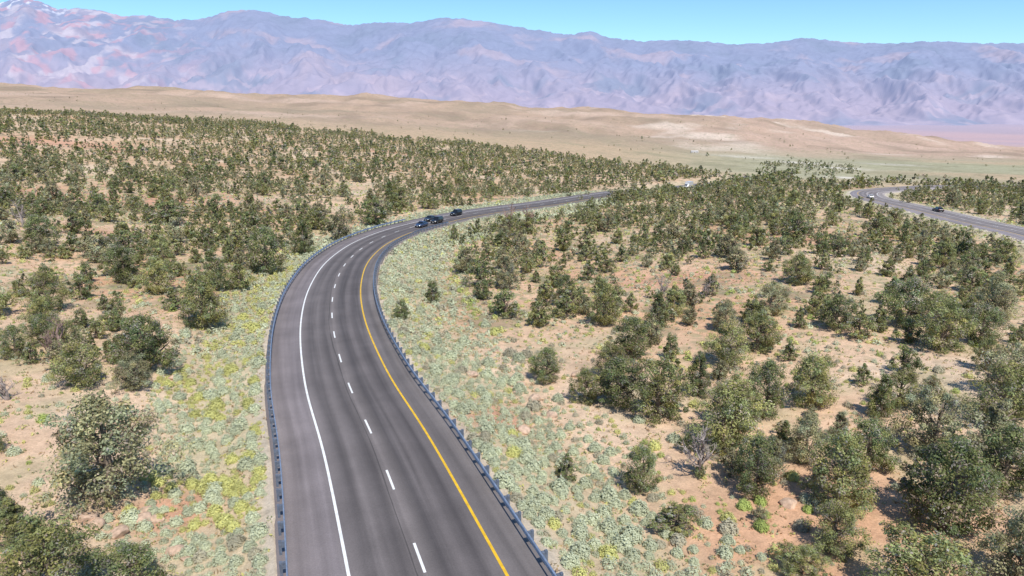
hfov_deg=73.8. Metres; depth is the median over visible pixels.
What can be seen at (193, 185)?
juniper tree
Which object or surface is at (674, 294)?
juniper tree
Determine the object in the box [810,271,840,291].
juniper tree
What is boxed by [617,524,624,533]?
sagebrush
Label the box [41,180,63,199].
juniper tree
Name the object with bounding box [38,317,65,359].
dead tree
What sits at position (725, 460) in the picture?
juniper tree
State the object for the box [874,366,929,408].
juniper tree
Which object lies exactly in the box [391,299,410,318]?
juniper tree
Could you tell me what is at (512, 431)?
sagebrush
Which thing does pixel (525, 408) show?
sagebrush
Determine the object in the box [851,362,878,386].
juniper tree
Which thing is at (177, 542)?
sagebrush
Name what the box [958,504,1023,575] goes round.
juniper tree
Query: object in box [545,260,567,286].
juniper tree
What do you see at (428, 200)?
juniper tree
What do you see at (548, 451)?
sagebrush
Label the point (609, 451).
sagebrush
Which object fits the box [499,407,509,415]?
sagebrush
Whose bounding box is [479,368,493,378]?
sagebrush
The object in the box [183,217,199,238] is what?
juniper tree
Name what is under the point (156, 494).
sagebrush
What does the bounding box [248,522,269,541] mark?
sagebrush
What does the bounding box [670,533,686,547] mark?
sagebrush
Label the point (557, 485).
sagebrush
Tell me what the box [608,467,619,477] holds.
sagebrush
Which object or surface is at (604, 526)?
sagebrush
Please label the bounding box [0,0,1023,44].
sky
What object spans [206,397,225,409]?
sagebrush
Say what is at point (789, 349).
juniper tree
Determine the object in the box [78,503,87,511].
sagebrush
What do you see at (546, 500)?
sagebrush
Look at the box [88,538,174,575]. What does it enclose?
juniper tree
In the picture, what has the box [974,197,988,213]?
juniper tree
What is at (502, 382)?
sagebrush
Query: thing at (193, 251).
juniper tree
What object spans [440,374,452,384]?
sagebrush
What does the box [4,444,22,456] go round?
sagebrush
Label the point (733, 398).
juniper tree
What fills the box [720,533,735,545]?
sagebrush
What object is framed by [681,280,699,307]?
juniper tree
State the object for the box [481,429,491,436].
sagebrush
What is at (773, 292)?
juniper tree
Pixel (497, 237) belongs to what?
juniper tree
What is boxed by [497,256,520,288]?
juniper tree
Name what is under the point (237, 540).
sagebrush
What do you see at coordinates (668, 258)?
juniper tree
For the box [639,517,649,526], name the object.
sagebrush
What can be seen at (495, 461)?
sagebrush
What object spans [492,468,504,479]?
sagebrush
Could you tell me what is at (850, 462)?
juniper tree
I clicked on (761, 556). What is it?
sagebrush
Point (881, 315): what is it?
juniper tree
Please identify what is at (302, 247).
juniper tree
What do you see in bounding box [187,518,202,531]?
sagebrush
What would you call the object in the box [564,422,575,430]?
sagebrush
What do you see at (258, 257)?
juniper tree
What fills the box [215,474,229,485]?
sagebrush
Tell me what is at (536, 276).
juniper tree
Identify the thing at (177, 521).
sagebrush
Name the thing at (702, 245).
juniper tree
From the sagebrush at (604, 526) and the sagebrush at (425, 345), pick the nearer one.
the sagebrush at (604, 526)
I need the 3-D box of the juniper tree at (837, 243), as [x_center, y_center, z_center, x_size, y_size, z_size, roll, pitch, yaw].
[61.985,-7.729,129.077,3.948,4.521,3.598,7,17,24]
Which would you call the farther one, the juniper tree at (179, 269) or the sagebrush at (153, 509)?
the juniper tree at (179, 269)
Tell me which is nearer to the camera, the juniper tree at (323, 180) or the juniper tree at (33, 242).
the juniper tree at (33, 242)
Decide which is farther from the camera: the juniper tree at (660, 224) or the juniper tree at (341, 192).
the juniper tree at (341, 192)
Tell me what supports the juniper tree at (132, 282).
on the ground at (908, 151)
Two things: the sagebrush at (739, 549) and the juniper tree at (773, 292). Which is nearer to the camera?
the sagebrush at (739, 549)
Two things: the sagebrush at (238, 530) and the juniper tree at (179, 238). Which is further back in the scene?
the juniper tree at (179, 238)
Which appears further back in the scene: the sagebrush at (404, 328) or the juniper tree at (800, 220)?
the juniper tree at (800, 220)
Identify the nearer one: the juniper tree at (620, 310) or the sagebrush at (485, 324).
the sagebrush at (485, 324)
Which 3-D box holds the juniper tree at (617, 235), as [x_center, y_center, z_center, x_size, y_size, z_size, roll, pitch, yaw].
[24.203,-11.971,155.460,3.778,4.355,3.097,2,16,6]
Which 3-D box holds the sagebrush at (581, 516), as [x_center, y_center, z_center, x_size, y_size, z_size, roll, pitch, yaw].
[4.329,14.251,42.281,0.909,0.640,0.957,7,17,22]
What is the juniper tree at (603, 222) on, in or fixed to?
on the ground at (908, 151)
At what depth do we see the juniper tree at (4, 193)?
172.07 m
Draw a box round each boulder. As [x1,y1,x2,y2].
[78,512,98,523]
[87,517,105,529]
[109,525,129,538]
[136,512,151,524]
[137,505,151,512]
[151,514,164,523]
[165,544,185,556]
[180,556,189,561]
[466,371,478,377]
[518,425,529,434]
[528,393,540,400]
[547,410,557,417]
[571,371,579,376]
[664,455,671,461]
[779,497,796,509]
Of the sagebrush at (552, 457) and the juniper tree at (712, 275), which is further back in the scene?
the juniper tree at (712, 275)
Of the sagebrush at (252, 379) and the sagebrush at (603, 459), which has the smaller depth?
the sagebrush at (603, 459)
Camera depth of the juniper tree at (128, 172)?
262.95 m
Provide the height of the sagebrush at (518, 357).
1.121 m
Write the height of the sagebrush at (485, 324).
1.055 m
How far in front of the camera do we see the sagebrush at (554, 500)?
43.50 m
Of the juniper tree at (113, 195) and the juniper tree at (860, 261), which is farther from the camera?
the juniper tree at (113, 195)
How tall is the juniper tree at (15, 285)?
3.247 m
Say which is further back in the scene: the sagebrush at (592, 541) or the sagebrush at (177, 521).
the sagebrush at (177, 521)
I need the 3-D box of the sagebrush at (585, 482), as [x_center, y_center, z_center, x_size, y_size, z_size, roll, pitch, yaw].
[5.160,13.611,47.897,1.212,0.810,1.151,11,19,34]
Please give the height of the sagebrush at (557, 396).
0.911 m
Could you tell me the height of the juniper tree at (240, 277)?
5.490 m
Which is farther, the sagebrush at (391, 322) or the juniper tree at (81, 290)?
the juniper tree at (81, 290)
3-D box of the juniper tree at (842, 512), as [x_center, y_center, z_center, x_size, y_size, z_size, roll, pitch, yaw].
[19.290,14.091,40.081,3.652,3.744,4.060,2,16,8]
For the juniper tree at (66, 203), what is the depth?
163.19 m
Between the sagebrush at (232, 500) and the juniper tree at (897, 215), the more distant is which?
the juniper tree at (897, 215)
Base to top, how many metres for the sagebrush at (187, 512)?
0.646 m
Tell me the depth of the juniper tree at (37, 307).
75.40 m
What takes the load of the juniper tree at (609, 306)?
on the ground at (908, 151)
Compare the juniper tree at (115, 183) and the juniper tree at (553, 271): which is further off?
the juniper tree at (115, 183)
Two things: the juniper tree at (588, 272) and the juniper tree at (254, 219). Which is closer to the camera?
the juniper tree at (588, 272)
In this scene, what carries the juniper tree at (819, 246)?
on the ground at (908, 151)
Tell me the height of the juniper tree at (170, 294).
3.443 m
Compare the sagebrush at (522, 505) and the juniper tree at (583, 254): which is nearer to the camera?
the sagebrush at (522, 505)
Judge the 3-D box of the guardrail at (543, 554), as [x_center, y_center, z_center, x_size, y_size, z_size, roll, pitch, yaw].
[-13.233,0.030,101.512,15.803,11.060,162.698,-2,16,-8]
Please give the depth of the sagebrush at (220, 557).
37.96 m
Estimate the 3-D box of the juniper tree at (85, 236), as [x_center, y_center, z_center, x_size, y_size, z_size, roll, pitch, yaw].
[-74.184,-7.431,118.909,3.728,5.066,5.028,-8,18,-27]
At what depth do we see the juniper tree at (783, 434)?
53.97 m
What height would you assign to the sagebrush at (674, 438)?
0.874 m
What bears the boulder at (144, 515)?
on the ground at (908, 151)
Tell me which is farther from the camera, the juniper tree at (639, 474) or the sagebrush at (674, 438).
the sagebrush at (674, 438)
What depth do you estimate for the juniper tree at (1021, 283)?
100.02 m
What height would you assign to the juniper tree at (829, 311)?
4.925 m
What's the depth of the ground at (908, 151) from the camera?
102.69 m
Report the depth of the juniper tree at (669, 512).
42.31 m
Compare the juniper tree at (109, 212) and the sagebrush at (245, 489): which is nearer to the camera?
the sagebrush at (245, 489)
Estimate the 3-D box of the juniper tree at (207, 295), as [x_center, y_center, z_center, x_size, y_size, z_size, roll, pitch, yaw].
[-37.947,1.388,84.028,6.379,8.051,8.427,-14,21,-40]
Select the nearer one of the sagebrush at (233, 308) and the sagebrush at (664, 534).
the sagebrush at (664, 534)
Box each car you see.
[415,221,427,227]
[423,215,434,220]
[430,216,443,223]
[449,209,461,215]
[932,207,943,211]
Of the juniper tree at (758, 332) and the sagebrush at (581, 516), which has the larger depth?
the juniper tree at (758, 332)
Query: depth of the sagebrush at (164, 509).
44.08 m
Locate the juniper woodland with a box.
[0,92,1023,547]
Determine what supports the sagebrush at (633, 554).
on the ground at (908, 151)
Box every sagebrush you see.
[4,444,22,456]
[31,478,45,485]
[35,413,50,423]
[39,492,53,501]
[40,373,53,382]
[66,491,84,501]
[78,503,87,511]
[103,513,114,522]
[117,507,139,525]
[121,503,137,513]
[135,519,153,532]
[144,498,155,505]
[148,505,158,513]
[150,490,162,499]
[151,474,166,487]
[152,399,162,407]
[154,404,166,413]
[155,366,167,375]
[157,513,164,519]
[158,505,169,513]
[159,527,169,536]
[161,379,173,387]
[163,400,172,408]
[163,481,179,491]
[167,453,181,462]
[167,487,182,498]
[168,514,183,527]
[169,537,187,546]
[172,358,181,365]
[172,390,186,400]
[173,373,182,381]
[174,437,184,444]
[175,409,187,418]
[175,457,196,474]
[178,422,195,434]
[179,328,191,337]
[180,441,190,450]
[180,543,197,557]
[181,505,193,517]
[184,377,196,385]
[184,478,197,489]
[184,556,193,566]
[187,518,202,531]
[188,409,200,417]
[189,436,205,449]
[190,501,207,514]
[190,532,208,546]
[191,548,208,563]
[193,391,203,400]
[193,477,210,493]
[196,423,206,431]
[199,540,211,551]
[200,417,212,424]
[201,387,217,399]
[201,425,212,434]
[202,471,217,482]
[202,487,222,503]
[203,407,219,420]
[203,439,216,450]
[204,446,218,454]
[205,481,222,492]
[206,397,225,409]
[206,504,222,517]
[208,393,220,402]
[209,451,219,459]
[211,420,226,432]
[212,496,224,505]
[212,512,222,521]
[212,550,229,566]
[213,375,226,386]
[214,368,223,376]
[214,509,233,528]
[215,350,228,358]
[215,413,226,421]
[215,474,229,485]
[215,544,226,553]
[217,385,231,395]
[220,434,233,444]
[221,476,237,488]
[221,486,232,496]
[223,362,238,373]
[223,518,240,532]
[224,452,238,464]
[226,533,246,550]
[227,490,239,498]
[227,494,240,508]
[227,554,244,569]
[228,331,240,340]
[229,305,240,311]
[229,391,240,399]
[230,424,244,435]
[231,415,248,427]
[231,480,244,491]
[233,326,244,334]
[233,499,249,514]
[233,527,243,534]
[236,455,254,470]
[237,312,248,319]
[238,449,255,462]
[239,485,250,495]
[240,396,255,406]
[241,491,253,501]
[242,539,257,552]
[245,335,255,343]
[245,434,256,444]
[245,439,257,449]
[245,505,257,515]
[245,510,260,524]
[246,430,256,436]
[247,374,260,383]
[247,403,260,413]
[247,546,262,560]
[248,381,261,389]
[248,385,261,395]
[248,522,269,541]
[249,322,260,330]
[249,424,259,431]
[250,474,262,484]
[251,355,266,365]
[251,465,266,475]
[251,553,269,568]
[252,452,268,464]
[254,487,265,496]
[256,304,267,311]
[257,301,266,307]
[387,318,398,325]
[398,325,409,333]
[411,344,421,353]
[415,306,425,313]
[419,342,429,350]
[429,363,443,374]
[431,335,442,343]
[431,345,443,354]
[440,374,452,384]
[443,385,453,393]
[445,350,456,359]
[448,372,459,383]
[448,399,458,407]
[451,342,463,350]
[451,387,464,398]
[455,402,470,414]
[457,335,469,343]
[457,365,467,372]
[457,413,467,421]
[466,433,479,440]
[467,401,477,411]
[472,437,482,448]
[475,414,487,422]
[476,385,487,395]
[477,403,487,412]
[477,421,495,434]
[478,433,489,442]
[478,441,494,454]
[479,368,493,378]
[480,319,491,327]
[480,396,492,405]
[481,356,494,365]
[481,391,492,397]
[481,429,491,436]
[482,448,497,460]
[488,456,500,467]
[489,327,500,335]
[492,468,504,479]
[493,469,515,488]
[494,446,502,455]
[495,421,505,430]
[496,379,506,386]
[497,427,507,433]
[498,430,509,440]
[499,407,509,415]
[500,375,508,383]
[503,347,515,356]
[505,444,522,458]
[506,424,515,431]
[506,437,517,445]
[506,458,516,466]
[507,376,519,385]
[507,428,517,437]
[507,462,523,475]
[508,483,520,494]
[510,372,524,380]
[510,491,523,502]
[512,352,525,362]
[512,381,526,391]
[515,440,527,451]
[515,498,528,510]
[517,435,531,449]
[518,452,531,464]
[519,410,531,420]
[520,406,530,413]
[522,348,532,358]
[522,446,536,459]
[522,467,530,475]
[522,508,536,519]
[524,493,534,501]
[525,457,542,472]
[525,485,539,496]
[526,398,542,411]
[526,474,536,483]
[527,497,542,512]
[530,515,545,528]
[533,416,543,424]
[534,431,544,440]
[535,474,546,484]
[536,490,552,505]
[538,469,547,478]
[538,505,555,520]
[539,457,550,467]
[540,536,552,547]
[543,447,554,455]
[546,430,557,439]
[547,453,557,462]
[548,516,561,529]
[549,408,559,415]
[549,475,569,493]
[550,441,562,450]
[550,495,558,505]
[551,392,564,402]
[553,509,563,520]
[556,430,566,439]
[556,490,567,500]
[556,527,567,538]
[559,549,580,569]
[560,505,570,514]
[563,537,574,547]
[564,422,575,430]
[568,447,579,455]
[569,538,590,560]
[570,484,583,494]
[571,518,587,529]
[571,525,590,541]
[573,491,583,501]
[575,513,588,523]
[578,476,592,488]
[582,434,593,443]
[586,463,598,473]
[586,510,602,526]
[587,441,601,452]
[587,535,602,550]
[588,491,601,502]
[591,469,602,479]
[594,503,613,518]
[596,453,609,465]
[597,483,618,503]
[598,516,618,534]
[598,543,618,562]
[604,446,617,456]
[605,530,618,540]
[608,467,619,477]
[609,497,623,509]
[610,531,634,554]
[617,487,631,500]
[617,512,631,525]
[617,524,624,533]
[619,523,644,544]
[623,547,640,562]
[628,498,635,505]
[628,499,649,516]
[633,413,645,423]
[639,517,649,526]
[643,538,658,552]
[643,550,654,560]
[646,438,662,450]
[646,510,658,521]
[647,491,658,501]
[656,539,665,549]
[657,527,670,539]
[666,431,679,443]
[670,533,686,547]
[671,546,684,558]
[687,544,698,554]
[688,556,699,565]
[699,516,713,529]
[704,446,714,453]
[715,544,733,560]
[719,511,736,522]
[719,516,739,536]
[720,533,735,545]
[734,544,744,553]
[736,498,752,511]
[752,518,769,532]
[753,495,768,506]
[756,552,766,561]
[784,468,799,481]
[792,516,811,533]
[798,492,812,503]
[802,505,813,513]
[932,364,945,373]
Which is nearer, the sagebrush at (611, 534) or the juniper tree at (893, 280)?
the sagebrush at (611, 534)
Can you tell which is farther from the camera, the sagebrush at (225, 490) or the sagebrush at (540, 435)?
the sagebrush at (540, 435)
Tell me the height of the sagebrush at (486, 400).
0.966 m
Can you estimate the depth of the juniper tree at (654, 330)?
80.57 m
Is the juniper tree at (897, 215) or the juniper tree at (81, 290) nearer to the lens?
the juniper tree at (81, 290)
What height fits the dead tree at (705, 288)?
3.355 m
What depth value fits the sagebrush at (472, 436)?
50.92 m
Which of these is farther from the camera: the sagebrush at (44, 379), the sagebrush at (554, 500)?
the sagebrush at (44, 379)
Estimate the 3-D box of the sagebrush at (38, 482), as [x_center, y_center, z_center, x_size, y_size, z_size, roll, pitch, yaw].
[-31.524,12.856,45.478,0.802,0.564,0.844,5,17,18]
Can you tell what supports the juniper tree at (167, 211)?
on the ground at (908, 151)
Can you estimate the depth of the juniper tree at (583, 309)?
94.73 m
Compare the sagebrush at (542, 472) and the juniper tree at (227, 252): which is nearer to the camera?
the sagebrush at (542, 472)
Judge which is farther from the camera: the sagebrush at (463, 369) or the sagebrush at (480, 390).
the sagebrush at (463, 369)
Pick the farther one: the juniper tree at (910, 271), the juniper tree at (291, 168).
the juniper tree at (291, 168)
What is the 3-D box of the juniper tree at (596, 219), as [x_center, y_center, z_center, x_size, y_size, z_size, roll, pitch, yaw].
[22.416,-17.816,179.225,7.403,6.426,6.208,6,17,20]
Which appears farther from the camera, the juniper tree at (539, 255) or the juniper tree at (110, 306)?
the juniper tree at (539, 255)
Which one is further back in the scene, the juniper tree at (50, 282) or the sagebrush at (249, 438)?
the juniper tree at (50, 282)
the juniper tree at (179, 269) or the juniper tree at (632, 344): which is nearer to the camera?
the juniper tree at (632, 344)
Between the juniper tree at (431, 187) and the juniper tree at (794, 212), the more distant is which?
the juniper tree at (431, 187)
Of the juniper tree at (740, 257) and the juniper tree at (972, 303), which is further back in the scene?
the juniper tree at (740, 257)
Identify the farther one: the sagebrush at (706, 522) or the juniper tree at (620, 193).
the juniper tree at (620, 193)
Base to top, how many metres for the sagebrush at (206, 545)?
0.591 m
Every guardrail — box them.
[266,219,404,575]
[373,222,563,575]
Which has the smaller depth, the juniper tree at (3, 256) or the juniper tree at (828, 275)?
the juniper tree at (828, 275)
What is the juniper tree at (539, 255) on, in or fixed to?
on the ground at (908, 151)
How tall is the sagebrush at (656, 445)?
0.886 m
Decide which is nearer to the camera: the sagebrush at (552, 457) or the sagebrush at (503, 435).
the sagebrush at (552, 457)
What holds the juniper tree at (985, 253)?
on the ground at (908, 151)
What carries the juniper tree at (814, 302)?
on the ground at (908, 151)
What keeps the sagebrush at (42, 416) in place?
on the ground at (908, 151)
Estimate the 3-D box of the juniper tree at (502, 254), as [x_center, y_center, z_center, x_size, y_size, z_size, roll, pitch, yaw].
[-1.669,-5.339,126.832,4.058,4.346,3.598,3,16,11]
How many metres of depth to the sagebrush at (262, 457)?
48.36 m
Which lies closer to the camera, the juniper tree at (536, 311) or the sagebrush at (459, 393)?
the sagebrush at (459, 393)
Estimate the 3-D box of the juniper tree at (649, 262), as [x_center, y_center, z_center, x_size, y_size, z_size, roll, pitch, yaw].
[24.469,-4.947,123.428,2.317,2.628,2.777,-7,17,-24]
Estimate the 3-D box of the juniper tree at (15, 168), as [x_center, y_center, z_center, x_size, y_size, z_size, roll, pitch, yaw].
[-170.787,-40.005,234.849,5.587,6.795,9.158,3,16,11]
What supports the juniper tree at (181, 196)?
on the ground at (908, 151)
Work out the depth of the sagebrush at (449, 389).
61.48 m
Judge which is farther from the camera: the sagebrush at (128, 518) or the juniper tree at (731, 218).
the juniper tree at (731, 218)
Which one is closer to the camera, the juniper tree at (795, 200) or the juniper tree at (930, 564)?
the juniper tree at (930, 564)
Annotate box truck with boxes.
[684,181,692,186]
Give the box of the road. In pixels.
[850,185,1023,239]
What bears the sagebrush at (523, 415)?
on the ground at (908, 151)
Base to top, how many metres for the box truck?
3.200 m
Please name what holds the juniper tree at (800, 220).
on the ground at (908, 151)
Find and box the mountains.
[0,0,1023,124]
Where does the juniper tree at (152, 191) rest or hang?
on the ground at (908, 151)
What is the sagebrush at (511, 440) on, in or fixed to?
on the ground at (908, 151)
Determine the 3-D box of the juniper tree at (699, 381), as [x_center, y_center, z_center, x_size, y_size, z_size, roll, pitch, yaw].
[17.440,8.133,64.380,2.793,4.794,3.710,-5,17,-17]
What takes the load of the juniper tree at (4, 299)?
on the ground at (908, 151)
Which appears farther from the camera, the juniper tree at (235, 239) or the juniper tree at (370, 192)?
the juniper tree at (370, 192)
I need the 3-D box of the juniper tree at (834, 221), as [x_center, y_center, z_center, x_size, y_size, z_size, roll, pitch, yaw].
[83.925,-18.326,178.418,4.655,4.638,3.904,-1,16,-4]
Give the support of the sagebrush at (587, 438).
on the ground at (908, 151)
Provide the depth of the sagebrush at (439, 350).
74.73 m
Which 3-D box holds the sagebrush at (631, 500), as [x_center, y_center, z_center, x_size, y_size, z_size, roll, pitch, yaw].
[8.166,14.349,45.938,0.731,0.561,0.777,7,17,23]
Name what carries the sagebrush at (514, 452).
on the ground at (908, 151)
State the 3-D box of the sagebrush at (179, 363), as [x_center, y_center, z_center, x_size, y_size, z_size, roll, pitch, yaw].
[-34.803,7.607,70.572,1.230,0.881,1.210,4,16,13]
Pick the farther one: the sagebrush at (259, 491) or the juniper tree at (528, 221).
the juniper tree at (528, 221)
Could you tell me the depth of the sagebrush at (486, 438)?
51.15 m
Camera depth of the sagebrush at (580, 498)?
45.37 m
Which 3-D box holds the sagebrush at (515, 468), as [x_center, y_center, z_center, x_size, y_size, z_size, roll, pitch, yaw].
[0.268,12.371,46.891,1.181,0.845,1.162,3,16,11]
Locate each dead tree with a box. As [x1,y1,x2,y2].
[0,377,15,400]
[4,198,28,227]
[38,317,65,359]
[503,202,515,225]
[522,206,533,218]
[657,273,669,294]
[674,422,721,473]
[702,276,714,296]
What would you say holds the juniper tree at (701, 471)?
on the ground at (908, 151)
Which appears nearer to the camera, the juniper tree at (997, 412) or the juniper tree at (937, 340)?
the juniper tree at (997, 412)
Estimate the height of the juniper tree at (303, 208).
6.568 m
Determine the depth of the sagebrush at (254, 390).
61.25 m
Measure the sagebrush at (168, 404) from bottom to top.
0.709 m
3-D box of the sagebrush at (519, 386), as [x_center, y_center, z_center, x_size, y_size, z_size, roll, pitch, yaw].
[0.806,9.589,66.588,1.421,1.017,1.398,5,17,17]
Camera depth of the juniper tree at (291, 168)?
314.22 m
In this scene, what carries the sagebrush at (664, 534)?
on the ground at (908, 151)
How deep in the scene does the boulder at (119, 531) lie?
40.94 m
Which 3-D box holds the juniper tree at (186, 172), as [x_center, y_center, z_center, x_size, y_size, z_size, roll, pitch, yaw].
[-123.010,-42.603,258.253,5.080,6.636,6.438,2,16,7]
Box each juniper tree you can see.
[0,177,13,190]
[0,186,22,204]
[0,208,10,220]
[0,219,20,243]
[0,249,9,263]
[0,282,18,313]
[0,323,31,359]
[0,433,8,452]
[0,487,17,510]
[0,496,46,558]
[0,508,105,575]
[3,162,30,180]
[7,275,28,296]
[12,202,27,217]
[12,242,32,258]
[13,269,71,310]
[15,342,42,363]
[16,214,60,246]
[16,290,60,334]
[23,312,59,345]
[25,191,39,205]
[25,385,198,521]
[26,201,46,219]
[29,164,49,179]
[29,197,54,212]
[29,238,41,252]
[33,263,60,286]
[35,315,84,347]
[36,338,56,361]
[39,238,56,257]
[40,338,76,368]
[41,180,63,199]
[45,337,113,389]
[51,241,74,258]
[55,207,89,233]
[58,196,80,213]
[58,231,83,251]
[63,172,77,184]
[67,159,83,174]
[68,271,98,299]
[71,307,91,326]
[75,231,97,256]
[79,209,92,221]
[79,260,97,280]
[82,234,113,262]
[85,318,108,338]
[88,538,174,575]
[91,192,107,211]
[95,294,113,309]
[95,332,124,362]
[96,298,126,322]
[97,202,124,221]
[97,244,140,274]
[103,307,124,330]
[106,175,122,187]
[106,186,120,200]
[106,311,182,373]
[107,351,153,390]
[109,246,142,283]
[111,229,143,252]
[113,219,134,236]
[121,181,134,192]
[122,162,133,178]
[126,194,144,208]
[126,274,139,287]
[131,256,178,293]
[140,200,191,223]
[143,218,168,245]
[144,233,176,269]
[145,182,158,197]
[154,184,172,198]
[160,287,183,311]
[163,216,184,238]
[167,257,186,275]
[168,236,185,255]
[170,232,188,250]
[175,188,186,202]
[175,268,231,329]
[179,167,193,182]
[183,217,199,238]
[185,178,201,196]
[188,245,203,262]
[195,248,237,289]
[201,229,218,250]
[207,193,230,215]
[210,216,219,230]
[217,222,230,240]
[220,234,234,262]
[222,257,257,289]
[230,227,244,250]
[233,247,245,263]
[240,224,290,273]
[241,191,256,208]
[243,212,266,231]
[252,180,269,194]
[256,170,273,185]
[275,203,293,218]
[286,162,297,174]
[289,197,311,219]
[289,219,317,253]
[301,206,329,229]
[312,201,328,218]
[316,173,328,185]
[323,212,351,238]
[336,183,350,196]
[350,168,362,181]
[356,196,392,224]
[364,188,376,204]
[382,190,408,210]
[390,182,410,200]
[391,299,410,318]
[418,190,438,208]
[424,179,438,195]
[425,279,439,302]
[449,224,459,239]
[452,246,481,273]
[454,173,463,185]
[462,258,497,286]
[471,278,492,299]
[481,243,493,257]
[488,288,524,316]
[491,231,511,245]
[492,248,509,268]
[496,222,511,237]
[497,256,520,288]
[499,214,519,234]
[513,228,531,249]
[516,214,541,233]
[517,255,536,273]
[526,294,557,326]
[527,346,564,384]
[529,270,540,281]
[533,240,552,266]
[536,280,550,301]
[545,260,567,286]
[550,273,579,302]
[551,294,579,318]
[553,283,587,311]
[554,224,575,250]
[554,452,579,480]
[567,367,608,405]
[575,230,598,254]
[575,259,597,279]
[577,246,593,261]
[578,295,591,314]
[583,207,609,230]
[584,220,597,233]
[584,277,626,325]
[586,271,610,291]
[589,356,648,411]
[590,341,630,378]
[598,212,615,231]
[598,257,617,271]
[600,294,623,316]
[606,315,656,359]
[610,187,627,203]
[610,227,625,243]
[614,243,630,261]
[619,443,663,494]
[622,293,638,312]
[628,352,698,425]
[637,228,653,244]
[638,317,664,344]
[640,253,652,266]
[643,290,671,328]
[646,500,701,537]
[649,220,672,240]
[657,250,673,267]
[661,209,673,222]
[661,284,690,315]
[662,333,679,359]
[663,221,684,238]
[670,263,682,275]
[674,432,696,452]
[676,233,691,253]
[681,219,697,237]
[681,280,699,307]
[681,306,701,325]
[681,350,713,398]
[685,376,776,455]
[690,192,709,209]
[691,463,707,478]
[693,232,718,257]
[699,318,755,368]
[699,367,764,430]
[702,208,716,226]
[703,273,719,295]
[709,298,740,329]
[710,360,730,379]
[713,206,729,224]
[713,233,741,256]
[715,447,746,476]
[718,246,751,270]
[719,207,738,228]
[722,192,735,206]
[724,222,745,240]
[730,433,781,499]
[736,308,792,353]
[738,213,751,234]
[739,294,770,322]
[745,222,770,245]
[746,357,790,420]
[750,434,792,480]
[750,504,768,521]
[752,281,793,315]
[759,204,769,220]
[759,258,778,271]
[764,238,786,259]
[764,280,786,297]
[766,205,779,223]
[766,219,781,235]
[773,183,788,200]
[775,420,793,445]
[775,541,834,575]
[776,235,797,253]
[778,214,813,238]
[778,251,816,285]
[778,341,802,360]
[782,409,830,466]
[783,207,799,230]
[784,187,799,204]
[784,349,841,408]
[792,306,807,327]
[796,426,879,514]
[801,497,872,561]
[802,286,828,314]
[803,404,818,416]
[806,230,831,253]
[809,272,829,293]
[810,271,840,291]
[811,182,823,194]
[812,249,832,270]
[818,292,859,331]
[823,411,849,442]
[826,209,843,225]
[828,236,850,257]
[832,199,845,211]
[839,313,878,339]
[842,415,903,472]
[848,240,860,255]
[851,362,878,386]
[852,254,869,270]
[852,277,863,295]
[857,245,872,262]
[859,214,892,236]
[860,518,985,575]
[861,200,872,217]
[865,373,902,419]
[870,275,951,326]
[874,304,888,331]
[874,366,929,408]
[876,276,906,306]
[878,235,895,253]
[878,255,901,276]
[880,384,989,459]
[882,207,906,224]
[887,343,928,374]
[888,247,903,262]
[890,316,923,343]
[891,221,916,241]
[895,434,1008,541]
[896,233,916,247]
[899,265,918,284]
[902,243,915,257]
[913,228,934,244]
[913,257,930,275]
[914,295,981,354]
[916,247,930,264]
[919,273,934,284]
[920,289,954,317]
[922,375,943,389]
[929,237,960,269]
[933,267,951,288]
[935,229,953,241]
[944,191,957,204]
[944,260,959,274]
[947,232,981,260]
[953,285,968,298]
[956,265,989,292]
[956,294,981,322]
[956,303,1016,346]
[957,251,987,271]
[957,259,979,277]
[958,466,1005,512]
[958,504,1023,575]
[960,356,1023,424]
[961,179,976,193]
[964,270,1021,321]
[967,398,1023,462]
[970,336,1006,371]
[971,339,1023,397]
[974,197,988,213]
[974,242,989,258]
[976,420,1023,501]
[990,236,1022,262]
[991,251,1005,265]
[1004,255,1015,274]
[1006,326,1023,344]
[1013,274,1023,295]
[1016,203,1023,217]
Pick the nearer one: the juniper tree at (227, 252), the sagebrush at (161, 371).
the sagebrush at (161, 371)
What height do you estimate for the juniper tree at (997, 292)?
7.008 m
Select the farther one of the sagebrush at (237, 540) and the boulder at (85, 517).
the boulder at (85, 517)
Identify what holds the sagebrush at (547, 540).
on the ground at (908, 151)
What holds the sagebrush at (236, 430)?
on the ground at (908, 151)
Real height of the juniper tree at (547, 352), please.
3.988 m
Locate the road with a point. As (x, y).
(1012, 231)
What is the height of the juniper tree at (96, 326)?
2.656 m
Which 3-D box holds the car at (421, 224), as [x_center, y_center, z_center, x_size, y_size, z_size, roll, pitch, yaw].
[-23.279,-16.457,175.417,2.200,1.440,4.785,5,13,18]
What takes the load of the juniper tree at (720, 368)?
on the ground at (908, 151)
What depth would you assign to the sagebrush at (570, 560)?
36.10 m
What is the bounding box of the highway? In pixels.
[264,176,748,575]
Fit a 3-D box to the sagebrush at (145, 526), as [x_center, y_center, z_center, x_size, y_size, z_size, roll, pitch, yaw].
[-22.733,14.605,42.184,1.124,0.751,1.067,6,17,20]
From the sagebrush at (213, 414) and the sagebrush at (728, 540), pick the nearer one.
the sagebrush at (728, 540)
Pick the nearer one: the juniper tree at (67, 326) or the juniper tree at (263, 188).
the juniper tree at (67, 326)
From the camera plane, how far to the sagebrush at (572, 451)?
53.00 m
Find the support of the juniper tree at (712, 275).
on the ground at (908, 151)
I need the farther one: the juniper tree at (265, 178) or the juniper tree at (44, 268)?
the juniper tree at (265, 178)
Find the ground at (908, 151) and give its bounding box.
[0,83,1023,575]
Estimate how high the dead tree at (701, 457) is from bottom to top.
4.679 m

